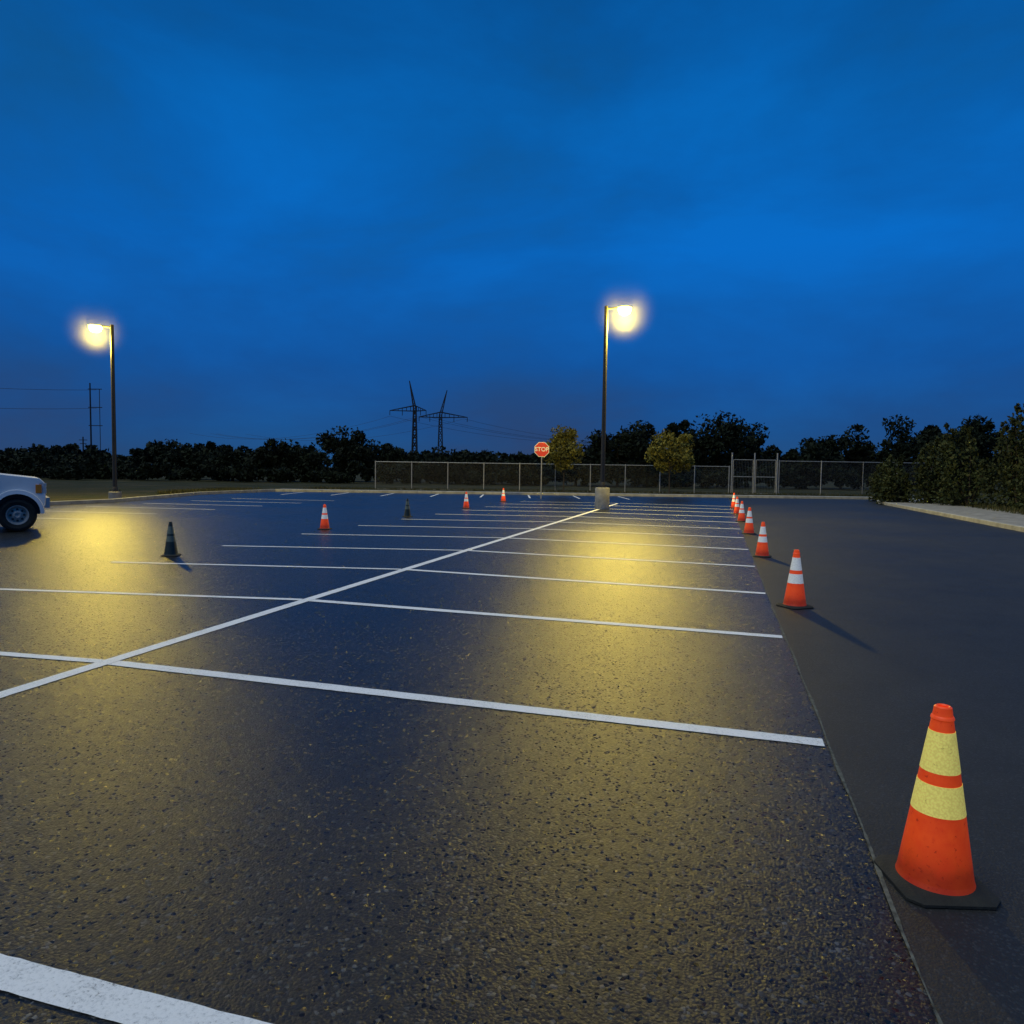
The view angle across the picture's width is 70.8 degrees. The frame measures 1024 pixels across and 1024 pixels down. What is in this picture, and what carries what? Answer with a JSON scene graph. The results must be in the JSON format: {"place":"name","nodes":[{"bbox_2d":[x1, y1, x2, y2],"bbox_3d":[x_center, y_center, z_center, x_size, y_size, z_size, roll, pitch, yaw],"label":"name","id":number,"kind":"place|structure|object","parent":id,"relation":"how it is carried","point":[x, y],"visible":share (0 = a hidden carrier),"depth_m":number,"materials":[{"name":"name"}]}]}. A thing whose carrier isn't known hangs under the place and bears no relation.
{"place":"outdoors","nodes":[
{"label":"outdoors","id":0,"kind":"place"},
{"bbox_2d":[80,437,85,451],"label":"utility pole","id":1,"kind":"object","parent":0,"point":[82,443],"visible":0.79,"depth_m":179.32,"materials":[{"name":"wood"}]},
{"bbox_2d":[0,491,937,1023],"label":"parking lot","id":2,"kind":"structure","parent":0,"point":[272,853],"depth_m":3.71,"materials":[{"name":"black asphalt"}]},
{"bbox_2d":[0,473,49,531],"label":"pickup truck","id":3,"kind":"object","parent":2,"relation":"on","point":[24,501],"visible":1,"depth_m":16.70,"materials":[{"name":"white paint"}]},
{"bbox_2d":[161,522,180,556],"bbox_3d":[-5.994,0.469,12.657,0.296,0.600,0.296,0,3,-13],"label":"traffic cone","id":4,"kind":"object","parent":2,"relation":"on","point":[170,547],"visible":1,"depth_m":12.60,"materials":[{"name":"black plastic"}]},
{"bbox_2d":[318,504,331,529],"bbox_3d":[-4.800,0.122,18.462,0.316,0.640,0.316,1,3,4],"label":"traffic cone","id":5,"kind":"object","parent":2,"relation":"on","point":[324,524],"visible":1,"depth_m":18.40,"materials":[{"name":"orange plastic"}]},
{"bbox_2d":[402,498,412,516],"bbox_3d":[-3.421,-0.142,23.574,0.296,0.600,0.296,-1,4,-30],"label":"traffic cone","id":6,"kind":"object","parent":2,"relation":"on","point":[407,513],"visible":1,"depth_m":23.51,"materials":[{"name":"black plastic"}]},
{"bbox_2d":[0,492,824,1023],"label":"parking lines","id":7,"kind":"object","parent":2,"relation":"on","point":[76,992],"visible":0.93,"depth_m":4.67,"materials":[{"name":"white paint"}]},
{"bbox_2d":[50,489,874,505],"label":"kerb","id":8,"kind":"structure","parent":2,"relation":"on","point":[72,502],"depth_m":45.53,"materials":[{"name":"concrete"}]},
{"bbox_2d":[462,492,469,507],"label":"traffic cone","id":9,"kind":"object","parent":2,"relation":"on","point":[466,504],"visible":1,"depth_m":29.19,"materials":[{"name":"orange plastic"}]},
{"bbox_2d":[500,488,506,501],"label":"traffic cone","id":10,"kind":"object","parent":2,"relation":"on","point":[503,499],"visible":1,"depth_m":35.63,"materials":[{"name":"orange plastic"}]},
{"bbox_2d":[534,442,548,498],"bbox_3d":[1.631,-2.307,39.953,0.813,3.126,0.078,1,3,-4],"label":"stop sign","id":11,"kind":"object","parent":2,"relation":"on","point":[541,449],"visible":1,"depth_m":39.86,"materials":[{"name":"metal"}]},
{"bbox_2d":[595,306,631,509],"bbox_3d":[4.559,-4.914,29.678,3.000,9.627,3.000,2,4,16],"label":"street lamp","id":12,"kind":"object","parent":2,"relation":"on","point":[602,493],"visible":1,"depth_m":29.65,"materials":[{"name":"metal"}]},
{"bbox_2d":[728,497,942,1023],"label":"asphalt seam","id":13,"kind":"object","parent":2,"relation":"on","point":[888,896],"visible":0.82,"depth_m":3.12,"materials":[{"name":"black asphalt"}]},
{"bbox_2d":[0,0,1023,466],"label":"sky","id":14,"kind":"structure","parent":0,"point":[284,217],"materials":[{"name":"blue"}]},
{"bbox_2d":[40,467,1012,503],"bbox_3d":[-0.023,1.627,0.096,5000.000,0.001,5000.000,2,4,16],"label":"ground","id":15,"kind":"structure","parent":0,"point":[62,489],"depth_m":63.30,"materials":[{"name":"green plant"}]},
{"bbox_2d":[88,383,102,453],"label":"utility mast","id":16,"kind":"object","parent":15,"relation":"on","point":[91,425],"visible":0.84,"depth_m":178.88,"materials":[{"name":"metal"}]},
{"bbox_2d":[88,324,121,498],"bbox_3d":[-18.879,-5.199,32.766,3.000,9.177,3.000,2,4,16],"label":"street lamp","id":17,"kind":"object","parent":15,"relation":"on","point":[114,493],"visible":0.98,"depth_m":32.74,"materials":[{"name":"metal"}]},
{"bbox_2d":[390,381,425,452],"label":"transmission pylon","id":18,"kind":"object","parent":15,"relation":"on","point":[415,411],"visible":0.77,"depth_m":248.07,"materials":[{"name":"metal"}]},
{"bbox_2d":[419,391,467,453],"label":"transmission pylon","id":19,"kind":"object","parent":15,"relation":"on","point":[441,425],"visible":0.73,"depth_m":253.06,"materials":[{"name":"metal"}]},
{"bbox_2d":[0,388,582,442],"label":"power lines","id":20,"kind":"object","parent":19,"relation":"hanging from","point":[323,432],"visible":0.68,"depth_m":262.56,"materials":[{"name":"metal"}]},
{"bbox_2d":[0,439,1012,481],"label":"distant woodland","id":21,"kind":"object","parent":15,"relation":"on","point":[138,456],"visible":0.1,"depth_m":189.09,"materials":[{"name":"green plant"}]},
{"bbox_2d":[0,410,1020,490],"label":"distant trees","id":22,"kind":"object","parent":15,"relation":"on","point":[223,462],"visible":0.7,"depth_m":74.43,"materials":[{"name":"green plant"}]},
{"bbox_2d":[375,461,729,493],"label":"chain link fence","id":23,"kind":"object","parent":15,"relation":"on","point":[660,474],"visible":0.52,"depth_m":50.42,"materials":[{"name":"metal"}]},
{"bbox_2d":[542,424,584,491],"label":"young tree","id":24,"kind":"object","parent":15,"relation":"on","point":[565,440],"visible":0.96,"depth_m":47.25,"materials":[{"name":"green plant"}]},
{"bbox_2d":[155,486,1023,514],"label":"verge grass","id":25,"kind":"structure","parent":15,"relation":"on","point":[977,505],"depth_m":48.20,"materials":[{"name":"green plant"}]},
{"bbox_2d":[644,428,694,493],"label":"young tree","id":26,"kind":"object","parent":15,"relation":"on","point":[659,456],"visible":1,"depth_m":47.51,"materials":[{"name":"green plant"}]},
{"bbox_2d":[730,453,777,493],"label":"chain link gate","id":27,"kind":"structure","parent":15,"relation":"on","point":[753,477],"depth_m":50.95,"materials":[{"name":"metal"}]},
{"bbox_2d":[778,460,930,495],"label":"chain link fence","id":28,"kind":"object","parent":15,"relation":"on","point":[863,462],"visible":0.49,"depth_m":51.32,"materials":[{"name":"metal"}]},
{"bbox_2d":[863,454,912,501],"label":"juniper shrub","id":29,"kind":"object","parent":15,"relation":"on","point":[891,462],"visible":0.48,"depth_m":42.19,"materials":[{"name":"green plant"}]},
{"bbox_2d":[874,468,915,503],"bbox_3d":[20.565,-1.378,38.599,2.303,1.997,2.324,2,4,16],"label":"juniper shrub","id":30,"kind":"object","parent":15,"relation":"on","point":[889,485],"visible":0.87,"depth_m":38.32,"materials":[{"name":"green plant"}]},
{"bbox_2d":[902,442,957,503],"bbox_3d":[21.932,-2.025,37.809,2.841,3.422,2.745,2,4,16],"label":"juniper shrub","id":31,"kind":"object","parent":15,"relation":"on","point":[927,475],"visible":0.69,"depth_m":37.43,"materials":[{"name":"green plant"}]},
{"bbox_2d":[916,422,980,501],"bbox_3d":[23.846,-2.626,39.348,3.344,4.484,3.075,4,5,44],"label":"juniper shrub","id":32,"kind":"object","parent":15,"relation":"on","point":[937,441],"visible":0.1,"depth_m":39.17,"materials":[{"name":"green plant"}]},
{"bbox_2d":[877,500,1023,531],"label":"kerb","id":33,"kind":"structure","parent":15,"relation":"on","point":[991,523],"depth_m":25.82,"materials":[{"name":"concrete"}]},
{"bbox_2d":[931,426,999,505],"bbox_3d":[21.892,-2.158,34.904,2.651,4.023,3.324,2,4,16],"label":"juniper shrub","id":34,"kind":"object","parent":15,"relation":"on","point":[961,483],"visible":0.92,"depth_m":34.94,"materials":[{"name":"green plant"}]},
{"bbox_2d":[976,429,1023,503],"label":"juniper shrub","id":35,"kind":"object","parent":15,"relation":"on","point":[1001,449],"visible":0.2,"depth_m":37.35,"materials":[{"name":"green plant"}]},
{"bbox_2d":[980,403,1023,507],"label":"juniper shrub","id":36,"kind":"object","parent":15,"relation":"on","point":[1012,459],"visible":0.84,"depth_m":32.71,"materials":[{"name":"green plant"}]},
{"bbox_2d":[994,413,1023,504],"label":"juniper shrub","id":37,"kind":"object","parent":15,"relation":"on","point":[1020,417],"visible":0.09,"depth_m":34.63,"materials":[{"name":"green plant"}]},
{"bbox_2d":[1001,451,1023,510],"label":"juniper shrub","id":38,"kind":"object","parent":15,"relation":"on","point":[1020,488],"visible":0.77,"depth_m":30.65,"materials":[{"name":"green plant"}]},
{"bbox_2d":[1010,482,1023,510],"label":"juniper shrub","id":39,"kind":"object","parent":15,"relation":"on","point":[1022,504],"visible":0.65,"depth_m":29.66,"materials":[{"name":"green plant"}]},
{"bbox_2d":[314,489,858,496],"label":"footpath","id":40,"kind":"structure","parent":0,"point":[563,492],"depth_m":46.86,"materials":[{"name":"concrete"}]},
{"bbox_2d":[729,498,1023,1023],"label":"access road","id":41,"kind":"structure","parent":0,"point":[902,627],"depth_m":5.77,"materials":[{"name":"grey asphalt"}]},
{"bbox_2d":[729,493,735,507],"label":"traffic cone","id":42,"kind":"object","parent":41,"relation":"on","point":[733,502],"visible":0.9,"depth_m":32.45,"materials":[{"name":"orange plastic"}]},
{"bbox_2d":[732,497,739,513],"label":"traffic cone","id":43,"kind":"object","parent":41,"relation":"on","point":[736,509],"visible":0.92,"depth_m":27.75,"materials":[{"name":"orange plastic"}]},
{"bbox_2d":[736,501,745,521],"bbox_3d":[7.518,-0.023,23.575,0.329,0.667,0.329,4,5,44],"label":"traffic cone","id":44,"kind":"object","parent":41,"relation":"on","point":[741,516],"visible":0.99,"depth_m":23.51,"materials":[{"name":"orange plastic"}]},
{"bbox_2d":[742,507,755,533],"bbox_3d":[6.210,0.224,18.859,0.343,0.695,0.343,1,3,10],"label":"traffic cone","id":45,"kind":"object","parent":41,"relation":"on","point":[749,528],"visible":1,"depth_m":18.79,"materials":[{"name":"orange plastic"}]},
{"bbox_2d":[753,522,770,557],"bbox_3d":[4.787,0.521,13.762,0.328,0.666,0.328,2,4,23],"label":"traffic cone","id":46,"kind":"object","parent":41,"relation":"on","point":[762,548],"visible":1,"depth_m":13.70,"materials":[{"name":"orange plastic"}]},
{"bbox_2d":[776,550,812,609],"bbox_3d":[3.399,0.794,8.633,0.339,0.688,0.339,-1,4,-22],"label":"traffic cone","id":47,"kind":"object","parent":41,"relation":"on","point":[794,598],"visible":1,"depth_m":8.56,"materials":[{"name":"orange plastic"}]},
{"bbox_2d":[874,703,1000,909],"bbox_3d":[1.666,1.104,2.813,0.350,0.710,0.350,1,3,2],"label":"traffic cone","id":48,"kind":"object","parent":41,"relation":"on","point":[930,865],"visible":1,"depth_m":2.74,"materials":[{"name":"orange plastic"}]},
{"bbox_2d":[885,498,1023,525],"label":"sidewalk","id":49,"kind":"structure","parent":0,"point":[1002,517],"depth_m":28.90,"materials":[{"name":"concrete"}]}
]}

